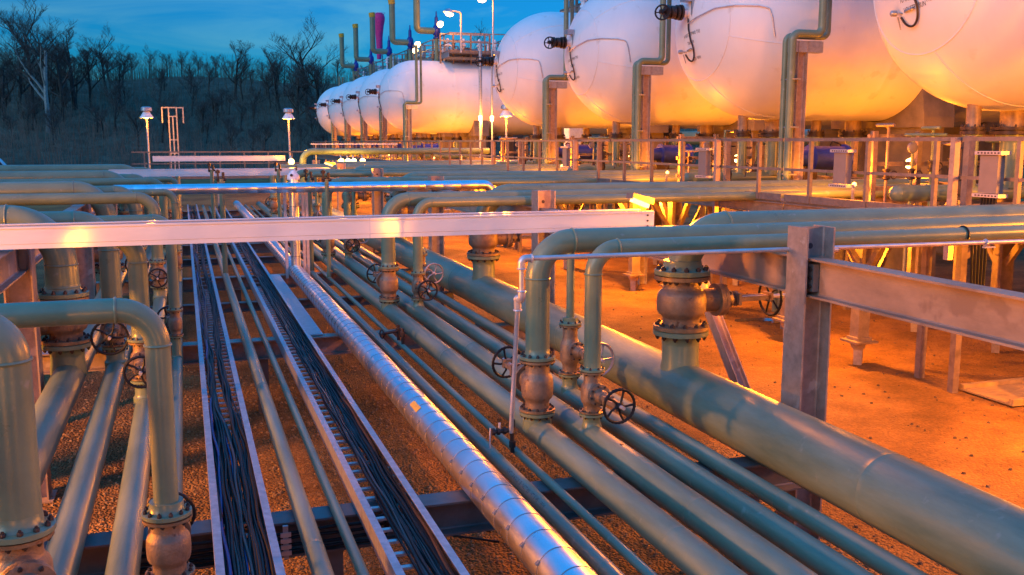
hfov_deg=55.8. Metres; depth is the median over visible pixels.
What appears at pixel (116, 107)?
bare tree
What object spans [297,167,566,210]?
transverse pipe
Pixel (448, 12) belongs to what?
flood lamp
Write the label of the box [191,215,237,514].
cable
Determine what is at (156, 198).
transverse pipe
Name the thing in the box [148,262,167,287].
gate valve
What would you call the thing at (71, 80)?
bare tree
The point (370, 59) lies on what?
relief stack
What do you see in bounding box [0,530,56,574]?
gate valve
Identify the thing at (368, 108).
storage tank
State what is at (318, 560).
rack pipe
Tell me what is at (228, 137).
bare tree
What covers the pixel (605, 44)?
storage tank
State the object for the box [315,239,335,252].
gate valve
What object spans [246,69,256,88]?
bare tree
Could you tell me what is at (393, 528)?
cable
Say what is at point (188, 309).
sleeper beam
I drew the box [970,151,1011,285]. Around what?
junction box
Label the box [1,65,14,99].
bare tree
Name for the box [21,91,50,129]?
bare tree
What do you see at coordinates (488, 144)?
tank saddle
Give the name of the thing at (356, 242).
gate valve
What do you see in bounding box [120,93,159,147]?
bare tree
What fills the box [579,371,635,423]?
gate valve
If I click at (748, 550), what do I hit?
rack pipe
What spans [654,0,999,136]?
storage tank
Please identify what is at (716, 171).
rail post
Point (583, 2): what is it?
relief stack
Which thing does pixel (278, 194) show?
vent riser
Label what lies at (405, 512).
cable
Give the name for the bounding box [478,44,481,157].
tall lamp pole
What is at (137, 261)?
transverse pipe
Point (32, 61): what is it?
bare tree
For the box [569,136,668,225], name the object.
instrument rack
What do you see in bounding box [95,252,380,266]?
sleeper beam
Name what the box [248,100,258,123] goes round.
bare tree
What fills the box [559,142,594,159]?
blue actuator
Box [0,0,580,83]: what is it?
sky
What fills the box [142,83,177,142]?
bare tree
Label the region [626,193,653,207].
tray lamp
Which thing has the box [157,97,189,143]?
bare tree
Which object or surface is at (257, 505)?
cable
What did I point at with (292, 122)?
bare tree
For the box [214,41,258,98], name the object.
bare tree
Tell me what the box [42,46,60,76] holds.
bare tree
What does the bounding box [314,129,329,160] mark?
bare tree
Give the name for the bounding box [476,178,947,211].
transverse pipe
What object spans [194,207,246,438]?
cable
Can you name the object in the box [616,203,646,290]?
trestle post
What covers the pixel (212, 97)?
bare tree
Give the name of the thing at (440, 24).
bulkhead lamp
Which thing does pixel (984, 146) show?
tank saddle
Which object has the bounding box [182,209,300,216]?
sleeper beam
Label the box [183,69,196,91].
bare tree
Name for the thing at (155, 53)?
bare tree
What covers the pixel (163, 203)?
transverse pipe
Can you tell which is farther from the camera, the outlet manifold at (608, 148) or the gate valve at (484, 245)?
the outlet manifold at (608, 148)
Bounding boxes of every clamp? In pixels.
[960,225,969,239]
[982,239,995,247]
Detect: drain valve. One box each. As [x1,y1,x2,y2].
[379,324,404,343]
[489,419,515,452]
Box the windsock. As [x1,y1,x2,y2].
[375,12,384,59]
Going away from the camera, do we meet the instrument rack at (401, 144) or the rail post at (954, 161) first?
the rail post at (954, 161)
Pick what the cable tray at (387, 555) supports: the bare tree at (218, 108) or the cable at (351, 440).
the cable at (351, 440)
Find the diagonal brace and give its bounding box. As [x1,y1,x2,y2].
[701,281,750,388]
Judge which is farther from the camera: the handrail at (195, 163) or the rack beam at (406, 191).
the handrail at (195, 163)
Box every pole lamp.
[140,106,153,167]
[282,108,294,158]
[500,105,512,136]
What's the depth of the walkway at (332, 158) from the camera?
68.43 m
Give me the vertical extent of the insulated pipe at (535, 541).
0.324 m
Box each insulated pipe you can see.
[114,180,494,194]
[233,201,596,574]
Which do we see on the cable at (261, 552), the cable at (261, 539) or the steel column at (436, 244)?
the cable at (261, 539)
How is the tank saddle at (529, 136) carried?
on the ground
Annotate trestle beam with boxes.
[466,157,504,159]
[817,175,976,203]
[936,201,1023,205]
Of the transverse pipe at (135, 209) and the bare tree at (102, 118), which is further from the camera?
the bare tree at (102, 118)
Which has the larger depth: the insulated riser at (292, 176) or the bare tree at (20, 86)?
the bare tree at (20, 86)
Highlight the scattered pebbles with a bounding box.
[454,282,1023,567]
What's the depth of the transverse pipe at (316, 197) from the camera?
31.34 m
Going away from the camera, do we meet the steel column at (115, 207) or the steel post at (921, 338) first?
the steel post at (921, 338)
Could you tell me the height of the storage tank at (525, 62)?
4.745 m
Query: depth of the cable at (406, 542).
8.91 m
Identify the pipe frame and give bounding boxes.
[161,107,183,204]
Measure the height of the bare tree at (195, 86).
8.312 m
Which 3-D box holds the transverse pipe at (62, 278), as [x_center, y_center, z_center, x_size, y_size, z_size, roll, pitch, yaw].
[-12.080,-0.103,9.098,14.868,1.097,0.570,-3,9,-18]
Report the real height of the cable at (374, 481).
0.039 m
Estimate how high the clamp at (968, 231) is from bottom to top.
0.145 m
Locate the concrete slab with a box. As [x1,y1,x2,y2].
[959,377,1023,406]
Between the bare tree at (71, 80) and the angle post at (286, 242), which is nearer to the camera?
the angle post at (286, 242)
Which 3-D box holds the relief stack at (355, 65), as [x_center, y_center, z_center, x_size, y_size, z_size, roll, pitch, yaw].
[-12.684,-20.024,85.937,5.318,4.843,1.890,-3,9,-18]
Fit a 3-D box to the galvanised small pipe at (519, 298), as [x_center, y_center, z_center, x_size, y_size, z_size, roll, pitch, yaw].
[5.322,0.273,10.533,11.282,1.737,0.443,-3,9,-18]
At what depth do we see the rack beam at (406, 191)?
25.45 m
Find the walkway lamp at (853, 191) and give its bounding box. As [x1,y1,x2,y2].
[851,182,856,199]
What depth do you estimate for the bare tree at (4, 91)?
140.21 m
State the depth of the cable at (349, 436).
9.56 m
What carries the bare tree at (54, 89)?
on the hillside
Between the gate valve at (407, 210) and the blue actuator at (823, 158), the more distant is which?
the gate valve at (407, 210)
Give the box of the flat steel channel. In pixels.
[271,274,322,335]
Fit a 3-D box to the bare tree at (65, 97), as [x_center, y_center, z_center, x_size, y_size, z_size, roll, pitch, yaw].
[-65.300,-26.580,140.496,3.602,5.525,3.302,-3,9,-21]
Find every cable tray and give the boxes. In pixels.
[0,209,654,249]
[108,168,329,176]
[152,155,284,161]
[187,204,285,574]
[215,207,469,574]
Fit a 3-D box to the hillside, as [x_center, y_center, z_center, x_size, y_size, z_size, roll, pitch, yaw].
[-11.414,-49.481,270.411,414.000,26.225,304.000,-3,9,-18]
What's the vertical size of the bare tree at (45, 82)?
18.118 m
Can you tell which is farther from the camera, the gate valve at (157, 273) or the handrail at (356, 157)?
the handrail at (356, 157)
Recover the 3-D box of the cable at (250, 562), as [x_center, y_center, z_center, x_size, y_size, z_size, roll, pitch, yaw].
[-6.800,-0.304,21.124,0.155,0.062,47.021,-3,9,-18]
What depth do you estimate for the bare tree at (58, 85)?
145.29 m
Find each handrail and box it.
[131,151,303,175]
[312,141,324,155]
[324,141,339,157]
[339,141,358,158]
[358,141,381,160]
[359,32,449,75]
[381,141,411,160]
[412,140,454,164]
[450,32,504,52]
[454,140,514,170]
[515,139,610,182]
[611,138,784,200]
[784,137,1023,207]
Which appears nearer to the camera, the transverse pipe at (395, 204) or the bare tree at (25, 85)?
the transverse pipe at (395, 204)
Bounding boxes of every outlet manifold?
[344,140,401,176]
[359,142,442,203]
[380,140,468,176]
[496,139,628,251]
[567,138,722,218]
[680,137,877,317]
[889,135,1023,392]
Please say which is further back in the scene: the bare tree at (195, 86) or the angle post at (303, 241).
the bare tree at (195, 86)
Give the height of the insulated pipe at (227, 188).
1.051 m
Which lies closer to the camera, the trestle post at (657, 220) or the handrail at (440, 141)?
the trestle post at (657, 220)
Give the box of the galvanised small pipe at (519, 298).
[509,239,1023,433]
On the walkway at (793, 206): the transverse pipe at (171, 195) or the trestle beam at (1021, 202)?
the trestle beam at (1021, 202)
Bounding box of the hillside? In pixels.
[0,70,1023,179]
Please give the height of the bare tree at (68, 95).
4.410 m
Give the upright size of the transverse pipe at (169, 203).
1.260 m
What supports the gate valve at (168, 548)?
on the rack pipe at (177, 359)
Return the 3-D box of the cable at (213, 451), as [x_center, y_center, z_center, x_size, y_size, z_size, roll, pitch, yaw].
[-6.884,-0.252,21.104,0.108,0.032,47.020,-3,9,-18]
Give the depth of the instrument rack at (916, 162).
17.85 m
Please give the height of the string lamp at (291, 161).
0.367 m
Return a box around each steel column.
[3,249,56,503]
[71,204,99,347]
[113,204,122,295]
[312,160,319,199]
[336,163,345,239]
[371,168,383,263]
[428,176,444,305]
[531,190,555,373]
[776,225,835,540]
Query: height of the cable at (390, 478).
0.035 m
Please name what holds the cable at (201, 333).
in the cable tray at (216, 528)
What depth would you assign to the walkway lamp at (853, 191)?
17.76 m
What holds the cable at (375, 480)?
on the cable tray at (387, 555)
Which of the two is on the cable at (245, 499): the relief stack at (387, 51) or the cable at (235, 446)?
the cable at (235, 446)
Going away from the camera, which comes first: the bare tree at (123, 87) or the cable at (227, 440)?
the cable at (227, 440)
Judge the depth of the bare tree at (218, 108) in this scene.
146.81 m
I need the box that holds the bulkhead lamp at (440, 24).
[437,21,442,27]
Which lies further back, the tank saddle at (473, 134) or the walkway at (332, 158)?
the walkway at (332, 158)
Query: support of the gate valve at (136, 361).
on the rack pipe at (125, 551)
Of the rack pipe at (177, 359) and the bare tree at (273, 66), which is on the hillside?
the bare tree at (273, 66)
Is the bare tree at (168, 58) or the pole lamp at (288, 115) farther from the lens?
the bare tree at (168, 58)
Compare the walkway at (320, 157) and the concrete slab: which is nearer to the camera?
the concrete slab
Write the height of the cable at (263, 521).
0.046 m
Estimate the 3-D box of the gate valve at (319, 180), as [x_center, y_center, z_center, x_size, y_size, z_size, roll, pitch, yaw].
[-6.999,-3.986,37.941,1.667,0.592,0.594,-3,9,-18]
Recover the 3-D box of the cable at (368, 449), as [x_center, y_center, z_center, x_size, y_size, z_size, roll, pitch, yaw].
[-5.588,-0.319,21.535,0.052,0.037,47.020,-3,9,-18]
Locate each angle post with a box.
[283,193,288,278]
[301,192,306,270]
[305,192,309,274]
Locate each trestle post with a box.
[558,204,572,268]
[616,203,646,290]
[651,202,661,264]
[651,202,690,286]
[729,209,746,285]
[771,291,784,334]
[840,248,884,364]
[910,202,946,331]
[987,199,1023,352]
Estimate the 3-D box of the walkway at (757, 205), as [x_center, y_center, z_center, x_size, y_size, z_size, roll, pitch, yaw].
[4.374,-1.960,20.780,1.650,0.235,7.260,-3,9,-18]
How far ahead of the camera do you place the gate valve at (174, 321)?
12.79 m
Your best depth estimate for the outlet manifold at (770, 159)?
23.48 m
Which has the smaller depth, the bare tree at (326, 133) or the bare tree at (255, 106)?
the bare tree at (326, 133)
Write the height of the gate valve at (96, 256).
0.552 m
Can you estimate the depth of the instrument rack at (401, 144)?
60.17 m
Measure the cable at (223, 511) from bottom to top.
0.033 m
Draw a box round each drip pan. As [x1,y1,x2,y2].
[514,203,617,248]
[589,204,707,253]
[691,204,739,284]
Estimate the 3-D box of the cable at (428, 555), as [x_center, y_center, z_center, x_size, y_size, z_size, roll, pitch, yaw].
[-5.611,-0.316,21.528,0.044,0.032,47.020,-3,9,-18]
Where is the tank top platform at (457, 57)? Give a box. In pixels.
[422,52,494,61]
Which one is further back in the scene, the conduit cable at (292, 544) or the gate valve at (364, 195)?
the gate valve at (364, 195)
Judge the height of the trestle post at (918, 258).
3.100 m
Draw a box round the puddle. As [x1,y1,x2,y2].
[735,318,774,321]
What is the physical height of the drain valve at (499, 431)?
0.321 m
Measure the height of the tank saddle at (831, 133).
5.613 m
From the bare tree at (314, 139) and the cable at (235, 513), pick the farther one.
the bare tree at (314, 139)
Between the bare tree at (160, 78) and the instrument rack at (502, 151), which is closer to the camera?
the instrument rack at (502, 151)
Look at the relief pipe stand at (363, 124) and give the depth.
69.29 m
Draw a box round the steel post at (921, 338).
[914,246,932,378]
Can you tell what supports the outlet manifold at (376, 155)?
on the ground
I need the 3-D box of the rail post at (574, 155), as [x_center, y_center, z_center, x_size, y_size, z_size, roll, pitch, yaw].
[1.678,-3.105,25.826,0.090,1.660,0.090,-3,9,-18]
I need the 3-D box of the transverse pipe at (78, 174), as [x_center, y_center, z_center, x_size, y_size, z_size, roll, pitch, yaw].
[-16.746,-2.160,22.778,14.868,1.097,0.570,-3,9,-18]
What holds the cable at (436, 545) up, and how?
in the cable tray at (387, 555)
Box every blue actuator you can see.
[388,143,401,147]
[412,142,438,158]
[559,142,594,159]
[654,141,693,169]
[802,141,853,179]
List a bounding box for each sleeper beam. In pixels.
[42,322,524,412]
[44,456,802,574]
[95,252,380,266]
[96,268,428,326]
[145,240,372,255]
[150,291,452,315]
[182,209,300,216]
[182,215,313,219]
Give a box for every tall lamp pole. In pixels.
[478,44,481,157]
[490,49,493,139]
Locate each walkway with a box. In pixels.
[312,155,337,158]
[325,156,349,160]
[681,197,850,210]
[782,200,1023,243]
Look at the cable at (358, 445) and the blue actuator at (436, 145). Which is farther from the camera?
the blue actuator at (436, 145)
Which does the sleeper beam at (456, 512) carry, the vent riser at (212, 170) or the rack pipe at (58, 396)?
the rack pipe at (58, 396)
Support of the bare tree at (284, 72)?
on the hillside
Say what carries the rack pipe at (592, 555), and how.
on the sleeper beam at (456, 512)
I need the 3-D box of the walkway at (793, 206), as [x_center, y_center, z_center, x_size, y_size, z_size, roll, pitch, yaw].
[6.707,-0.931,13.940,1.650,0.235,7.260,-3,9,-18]
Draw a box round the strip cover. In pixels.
[310,144,392,163]
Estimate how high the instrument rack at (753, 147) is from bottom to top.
3.249 m
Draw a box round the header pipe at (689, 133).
[499,129,1023,164]
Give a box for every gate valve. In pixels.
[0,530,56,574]
[38,295,89,345]
[90,323,128,354]
[94,247,124,268]
[122,342,146,388]
[125,248,148,270]
[142,492,196,574]
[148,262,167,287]
[157,306,183,336]
[165,252,182,268]
[168,209,171,219]
[265,197,277,211]
[312,178,326,193]
[313,205,321,215]
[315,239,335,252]
[341,191,388,205]
[343,239,359,252]
[352,238,368,244]
[366,263,399,299]
[386,199,450,213]
[411,274,437,300]
[423,254,443,283]
[467,233,530,256]
[491,346,554,414]
[559,324,614,375]
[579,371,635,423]
[653,274,784,333]
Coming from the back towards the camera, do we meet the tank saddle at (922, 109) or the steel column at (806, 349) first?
the tank saddle at (922, 109)
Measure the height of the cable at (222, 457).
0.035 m
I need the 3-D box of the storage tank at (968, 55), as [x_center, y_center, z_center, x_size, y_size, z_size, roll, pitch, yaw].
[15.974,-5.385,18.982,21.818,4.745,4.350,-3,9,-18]
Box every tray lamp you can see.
[324,160,334,165]
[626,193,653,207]
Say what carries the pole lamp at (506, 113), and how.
on the trestle beam
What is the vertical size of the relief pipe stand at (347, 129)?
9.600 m
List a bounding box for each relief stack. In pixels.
[339,33,385,79]
[352,24,396,75]
[369,12,428,68]
[388,0,458,60]
[413,0,496,63]
[575,0,587,12]
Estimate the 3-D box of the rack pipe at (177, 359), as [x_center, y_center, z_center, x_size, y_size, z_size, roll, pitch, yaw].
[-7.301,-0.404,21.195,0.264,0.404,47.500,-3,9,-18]
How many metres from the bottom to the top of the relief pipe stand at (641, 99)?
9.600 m
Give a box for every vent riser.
[207,163,215,218]
[215,169,227,272]
[274,162,281,216]
[303,169,313,270]
[321,170,330,277]
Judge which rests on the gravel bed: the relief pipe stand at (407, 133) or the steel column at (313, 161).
the steel column at (313, 161)
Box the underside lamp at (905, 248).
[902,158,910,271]
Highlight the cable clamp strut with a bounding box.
[280,525,291,558]
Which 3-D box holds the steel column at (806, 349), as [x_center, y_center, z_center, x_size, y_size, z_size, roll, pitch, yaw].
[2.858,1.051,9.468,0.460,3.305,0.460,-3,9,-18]
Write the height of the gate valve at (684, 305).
0.592 m
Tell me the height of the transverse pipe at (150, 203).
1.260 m
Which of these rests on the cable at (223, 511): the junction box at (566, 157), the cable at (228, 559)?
the cable at (228, 559)
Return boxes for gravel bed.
[0,241,880,574]
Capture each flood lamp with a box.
[443,8,461,52]
[478,0,493,50]
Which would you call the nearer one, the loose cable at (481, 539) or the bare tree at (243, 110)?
the loose cable at (481, 539)
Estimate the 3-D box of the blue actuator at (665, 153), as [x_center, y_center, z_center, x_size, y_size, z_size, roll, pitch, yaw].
[4.612,-3.840,28.786,1.600,1.033,0.620,-3,9,-18]
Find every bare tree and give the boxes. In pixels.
[0,0,76,101]
[0,3,59,132]
[0,36,55,113]
[0,49,24,118]
[0,82,11,107]
[0,88,11,107]
[0,113,16,134]
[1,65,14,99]
[9,96,37,133]
[20,87,42,124]
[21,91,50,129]
[22,75,36,102]
[25,34,83,115]
[33,23,101,109]
[33,59,47,92]
[34,66,69,111]
[35,107,62,139]
[38,101,67,144]
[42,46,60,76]
[47,73,73,94]
[52,86,73,121]
[57,85,76,111]
[73,69,87,96]
[75,21,128,94]
[75,43,121,106]
[83,102,105,131]
[93,108,109,138]
[97,45,121,87]
[98,56,132,99]
[102,87,125,131]
[105,46,136,79]
[108,78,132,115]
[114,51,137,84]
[118,83,128,105]
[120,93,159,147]
[123,52,139,73]
[135,45,159,70]
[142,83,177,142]
[150,70,169,99]
[154,65,170,89]
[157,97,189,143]
[159,51,173,73]
[160,113,184,138]
[173,51,189,75]
[178,64,205,115]
[179,52,204,88]
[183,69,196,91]
[191,101,207,131]
[192,50,202,73]
[192,99,211,130]
[200,62,218,90]
[200,118,215,143]
[203,91,224,123]
[209,98,224,124]
[210,54,219,75]
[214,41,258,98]
[216,87,228,110]
[220,93,233,114]
[220,116,237,143]
[221,124,243,153]
[232,60,248,99]
[234,94,249,128]
[240,127,260,150]
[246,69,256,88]
[246,87,266,113]
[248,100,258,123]
[249,121,269,150]
[254,60,266,78]
[256,69,277,106]
[256,123,274,146]
[260,48,288,110]
[263,87,282,105]
[266,9,347,120]
[271,64,284,87]
[272,112,297,144]
[275,54,294,95]
[277,69,318,127]
[288,54,335,131]
[289,63,308,96]
[291,114,308,154]
[301,107,319,146]
[306,130,324,159]
[312,66,336,92]
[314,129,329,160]
[319,125,330,146]
[331,57,344,81]
[466,18,497,50]
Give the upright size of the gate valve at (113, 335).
0.472 m
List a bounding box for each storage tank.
[307,86,371,140]
[318,81,527,139]
[331,76,504,139]
[346,69,599,139]
[365,60,606,139]
[475,12,838,138]
[544,0,981,137]
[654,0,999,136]
[873,0,1023,134]
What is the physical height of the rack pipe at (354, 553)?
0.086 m
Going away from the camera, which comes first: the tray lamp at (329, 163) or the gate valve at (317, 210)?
the gate valve at (317, 210)
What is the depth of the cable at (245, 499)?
8.67 m
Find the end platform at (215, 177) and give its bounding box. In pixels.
[158,175,300,209]
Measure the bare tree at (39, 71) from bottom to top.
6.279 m
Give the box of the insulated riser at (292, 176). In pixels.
[287,166,300,265]
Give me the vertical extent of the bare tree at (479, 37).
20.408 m
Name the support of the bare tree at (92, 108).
on the hillside
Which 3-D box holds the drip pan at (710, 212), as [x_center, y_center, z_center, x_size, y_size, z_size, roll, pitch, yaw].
[6.907,-0.793,24.104,4.400,2.600,2.300,-3,9,-18]
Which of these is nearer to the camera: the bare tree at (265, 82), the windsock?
the windsock
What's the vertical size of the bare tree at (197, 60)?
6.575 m
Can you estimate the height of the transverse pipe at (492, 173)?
0.951 m
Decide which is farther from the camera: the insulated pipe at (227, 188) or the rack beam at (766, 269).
the insulated pipe at (227, 188)
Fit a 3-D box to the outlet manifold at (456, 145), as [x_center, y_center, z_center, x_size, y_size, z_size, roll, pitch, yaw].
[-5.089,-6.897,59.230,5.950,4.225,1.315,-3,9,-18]
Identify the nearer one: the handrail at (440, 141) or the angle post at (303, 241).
the angle post at (303, 241)
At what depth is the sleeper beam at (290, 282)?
21.52 m
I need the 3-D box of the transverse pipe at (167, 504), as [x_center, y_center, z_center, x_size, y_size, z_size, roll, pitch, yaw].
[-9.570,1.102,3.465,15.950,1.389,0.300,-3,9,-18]
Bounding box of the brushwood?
[0,47,1023,175]
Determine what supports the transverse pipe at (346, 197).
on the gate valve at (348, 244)
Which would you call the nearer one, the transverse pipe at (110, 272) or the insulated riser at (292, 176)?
the transverse pipe at (110, 272)
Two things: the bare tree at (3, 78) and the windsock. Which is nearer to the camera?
the windsock
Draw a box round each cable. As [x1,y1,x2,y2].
[140,521,387,566]
[140,523,389,571]
[141,520,386,558]
[142,513,383,551]
[189,206,225,574]
[189,208,206,372]
[189,215,232,574]
[190,206,237,574]
[190,208,246,574]
[190,209,254,574]
[190,213,243,574]
[191,213,249,574]
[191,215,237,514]
[192,207,254,561]
[192,208,255,573]
[193,206,269,574]
[193,207,263,574]
[193,247,232,572]
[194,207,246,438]
[194,209,275,574]
[194,212,258,574]
[196,244,255,574]
[199,288,238,535]
[201,304,239,548]
[201,306,240,574]
[203,253,269,544]
[203,330,227,574]
[205,353,216,480]
[213,424,226,496]
[213,425,227,545]
[218,206,425,574]
[219,206,435,574]
[219,207,432,574]
[219,208,427,574]
[219,210,420,574]
[220,355,271,574]
[221,366,265,574]
[225,210,454,574]
[225,212,448,574]
[226,212,457,574]
[226,213,449,574]
[226,215,443,574]
[226,216,440,574]
[237,423,262,524]
[238,434,270,574]
[239,242,428,567]
[242,243,438,574]
[244,243,437,561]
[244,249,432,572]
[244,253,401,538]
[245,247,441,574]
[246,245,445,567]
[252,265,393,516]
[345,398,499,542]
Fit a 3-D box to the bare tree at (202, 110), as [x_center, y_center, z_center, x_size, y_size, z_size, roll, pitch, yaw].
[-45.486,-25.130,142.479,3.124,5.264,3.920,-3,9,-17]
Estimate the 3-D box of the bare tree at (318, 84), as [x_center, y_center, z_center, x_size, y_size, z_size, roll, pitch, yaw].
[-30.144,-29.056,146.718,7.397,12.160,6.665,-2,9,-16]
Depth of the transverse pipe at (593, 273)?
9.42 m
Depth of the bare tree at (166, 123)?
133.24 m
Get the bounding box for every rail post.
[491,140,493,163]
[573,140,576,170]
[712,139,720,212]
[943,138,960,259]
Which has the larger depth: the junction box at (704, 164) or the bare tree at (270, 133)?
the bare tree at (270, 133)
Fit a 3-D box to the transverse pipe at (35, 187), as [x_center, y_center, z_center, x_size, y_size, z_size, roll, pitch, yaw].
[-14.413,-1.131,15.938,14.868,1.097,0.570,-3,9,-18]
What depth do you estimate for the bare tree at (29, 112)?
134.11 m
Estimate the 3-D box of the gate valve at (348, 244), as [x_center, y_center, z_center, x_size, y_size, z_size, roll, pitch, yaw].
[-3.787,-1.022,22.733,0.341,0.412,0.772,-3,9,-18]
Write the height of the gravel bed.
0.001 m
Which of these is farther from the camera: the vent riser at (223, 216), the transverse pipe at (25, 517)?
the vent riser at (223, 216)
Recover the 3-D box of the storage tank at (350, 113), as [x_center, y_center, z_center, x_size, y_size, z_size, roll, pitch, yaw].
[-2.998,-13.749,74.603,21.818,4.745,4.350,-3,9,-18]
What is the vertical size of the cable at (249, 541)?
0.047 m
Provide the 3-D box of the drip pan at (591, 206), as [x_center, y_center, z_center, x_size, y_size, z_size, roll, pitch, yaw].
[4.573,-1.822,30.944,4.400,2.600,2.300,-3,9,-18]
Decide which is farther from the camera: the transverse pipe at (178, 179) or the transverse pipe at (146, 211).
the transverse pipe at (178, 179)
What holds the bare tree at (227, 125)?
on the hillside
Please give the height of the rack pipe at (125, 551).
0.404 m
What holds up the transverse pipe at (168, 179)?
on the gate valve
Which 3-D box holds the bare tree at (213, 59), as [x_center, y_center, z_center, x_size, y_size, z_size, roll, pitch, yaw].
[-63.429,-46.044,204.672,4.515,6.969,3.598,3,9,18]
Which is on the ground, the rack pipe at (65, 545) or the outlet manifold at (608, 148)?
the outlet manifold at (608, 148)
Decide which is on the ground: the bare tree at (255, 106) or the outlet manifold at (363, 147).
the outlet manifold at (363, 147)
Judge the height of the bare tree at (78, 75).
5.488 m
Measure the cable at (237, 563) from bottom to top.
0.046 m
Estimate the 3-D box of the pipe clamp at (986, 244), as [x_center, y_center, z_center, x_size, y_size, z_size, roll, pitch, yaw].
[4.992,-0.463,10.117,0.140,0.097,0.080,-3,9,-18]
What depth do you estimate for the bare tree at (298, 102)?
146.62 m
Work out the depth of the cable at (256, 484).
7.66 m
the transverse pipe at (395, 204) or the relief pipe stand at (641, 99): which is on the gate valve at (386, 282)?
the transverse pipe at (395, 204)
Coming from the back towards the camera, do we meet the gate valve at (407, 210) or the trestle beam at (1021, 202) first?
the gate valve at (407, 210)
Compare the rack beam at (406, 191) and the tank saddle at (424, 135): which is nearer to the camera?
the rack beam at (406, 191)
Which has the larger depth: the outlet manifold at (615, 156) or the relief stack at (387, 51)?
the relief stack at (387, 51)
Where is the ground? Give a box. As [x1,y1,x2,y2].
[23,174,1023,574]
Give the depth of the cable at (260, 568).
8.95 m
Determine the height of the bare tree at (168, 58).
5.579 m
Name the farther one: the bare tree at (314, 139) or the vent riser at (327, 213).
the bare tree at (314, 139)
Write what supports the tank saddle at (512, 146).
on the ground
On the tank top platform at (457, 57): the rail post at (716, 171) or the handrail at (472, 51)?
the handrail at (472, 51)
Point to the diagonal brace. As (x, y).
(727, 351)
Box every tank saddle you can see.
[412,134,431,160]
[432,133,454,190]
[460,120,488,190]
[486,136,490,157]
[501,135,522,159]
[528,135,541,159]
[612,125,668,224]
[697,119,764,215]
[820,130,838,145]
[831,89,954,276]
[936,122,999,260]
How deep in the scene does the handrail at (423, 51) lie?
63.26 m
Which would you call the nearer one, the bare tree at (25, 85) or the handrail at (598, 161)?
the handrail at (598, 161)
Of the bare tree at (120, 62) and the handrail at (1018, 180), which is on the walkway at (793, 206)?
the handrail at (1018, 180)
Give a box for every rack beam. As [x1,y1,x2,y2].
[0,204,85,293]
[381,190,427,192]
[436,190,531,212]
[539,208,786,291]
[806,256,1023,350]
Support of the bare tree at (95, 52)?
on the hillside
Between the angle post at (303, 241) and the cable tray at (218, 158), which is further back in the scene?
the cable tray at (218, 158)
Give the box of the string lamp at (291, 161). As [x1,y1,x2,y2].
[288,155,293,163]
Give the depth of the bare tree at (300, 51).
152.28 m
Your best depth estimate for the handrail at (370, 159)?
54.03 m
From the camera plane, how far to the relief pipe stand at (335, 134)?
83.00 m
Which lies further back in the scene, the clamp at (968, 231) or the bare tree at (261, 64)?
the bare tree at (261, 64)
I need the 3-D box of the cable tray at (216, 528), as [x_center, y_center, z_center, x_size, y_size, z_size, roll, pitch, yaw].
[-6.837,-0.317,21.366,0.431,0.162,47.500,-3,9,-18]
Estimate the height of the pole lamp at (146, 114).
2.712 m
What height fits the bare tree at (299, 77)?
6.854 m
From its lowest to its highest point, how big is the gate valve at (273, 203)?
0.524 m
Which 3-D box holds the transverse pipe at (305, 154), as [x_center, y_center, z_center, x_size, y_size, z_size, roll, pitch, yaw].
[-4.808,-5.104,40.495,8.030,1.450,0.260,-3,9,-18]
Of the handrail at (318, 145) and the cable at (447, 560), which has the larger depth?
the handrail at (318, 145)
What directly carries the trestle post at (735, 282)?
on the ground
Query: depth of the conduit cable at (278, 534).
7.60 m
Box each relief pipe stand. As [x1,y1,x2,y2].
[331,77,342,160]
[344,71,357,156]
[360,64,374,191]
[379,55,395,204]
[403,45,421,160]
[542,0,573,163]
[631,0,671,284]
[772,0,831,328]
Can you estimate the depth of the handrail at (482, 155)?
34.02 m
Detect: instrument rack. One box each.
[364,139,414,176]
[385,139,439,176]
[500,135,583,209]
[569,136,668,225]
[676,130,764,223]
[867,123,1023,289]
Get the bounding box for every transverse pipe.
[0,164,134,170]
[0,170,128,212]
[0,178,167,218]
[0,181,115,215]
[0,192,165,262]
[0,204,89,299]
[0,297,191,522]
[0,315,55,545]
[39,210,122,298]
[95,185,147,247]
[98,214,182,310]
[107,170,170,208]
[115,245,149,342]
[120,174,152,214]
[129,189,182,251]
[133,167,158,203]
[144,177,180,219]
[175,176,181,206]
[269,163,490,197]
[283,166,358,199]
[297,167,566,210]
[300,148,489,182]
[306,170,566,212]
[313,177,320,204]
[318,160,561,178]
[321,174,675,215]
[343,177,677,215]
[352,192,355,214]
[354,163,628,168]
[378,183,940,268]
[386,169,763,199]
[411,190,888,273]
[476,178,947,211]
[519,215,1023,361]
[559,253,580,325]
[580,225,1023,372]
[654,204,1023,277]
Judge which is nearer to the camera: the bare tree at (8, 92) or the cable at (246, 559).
the cable at (246, 559)
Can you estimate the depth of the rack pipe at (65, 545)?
8.09 m
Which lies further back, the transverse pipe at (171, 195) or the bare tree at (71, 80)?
the bare tree at (71, 80)
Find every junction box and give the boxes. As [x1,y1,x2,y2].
[560,146,571,168]
[695,148,713,177]
[828,149,855,187]
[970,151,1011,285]
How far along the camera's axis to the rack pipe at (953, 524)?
8.12 m
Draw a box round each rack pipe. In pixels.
[35,214,143,484]
[45,245,151,574]
[104,246,167,574]
[170,207,182,493]
[201,205,333,574]
[209,206,369,574]
[244,204,624,574]
[251,205,657,574]
[256,201,746,574]
[265,201,817,574]
[281,204,873,574]
[299,194,1023,574]
[299,211,927,574]

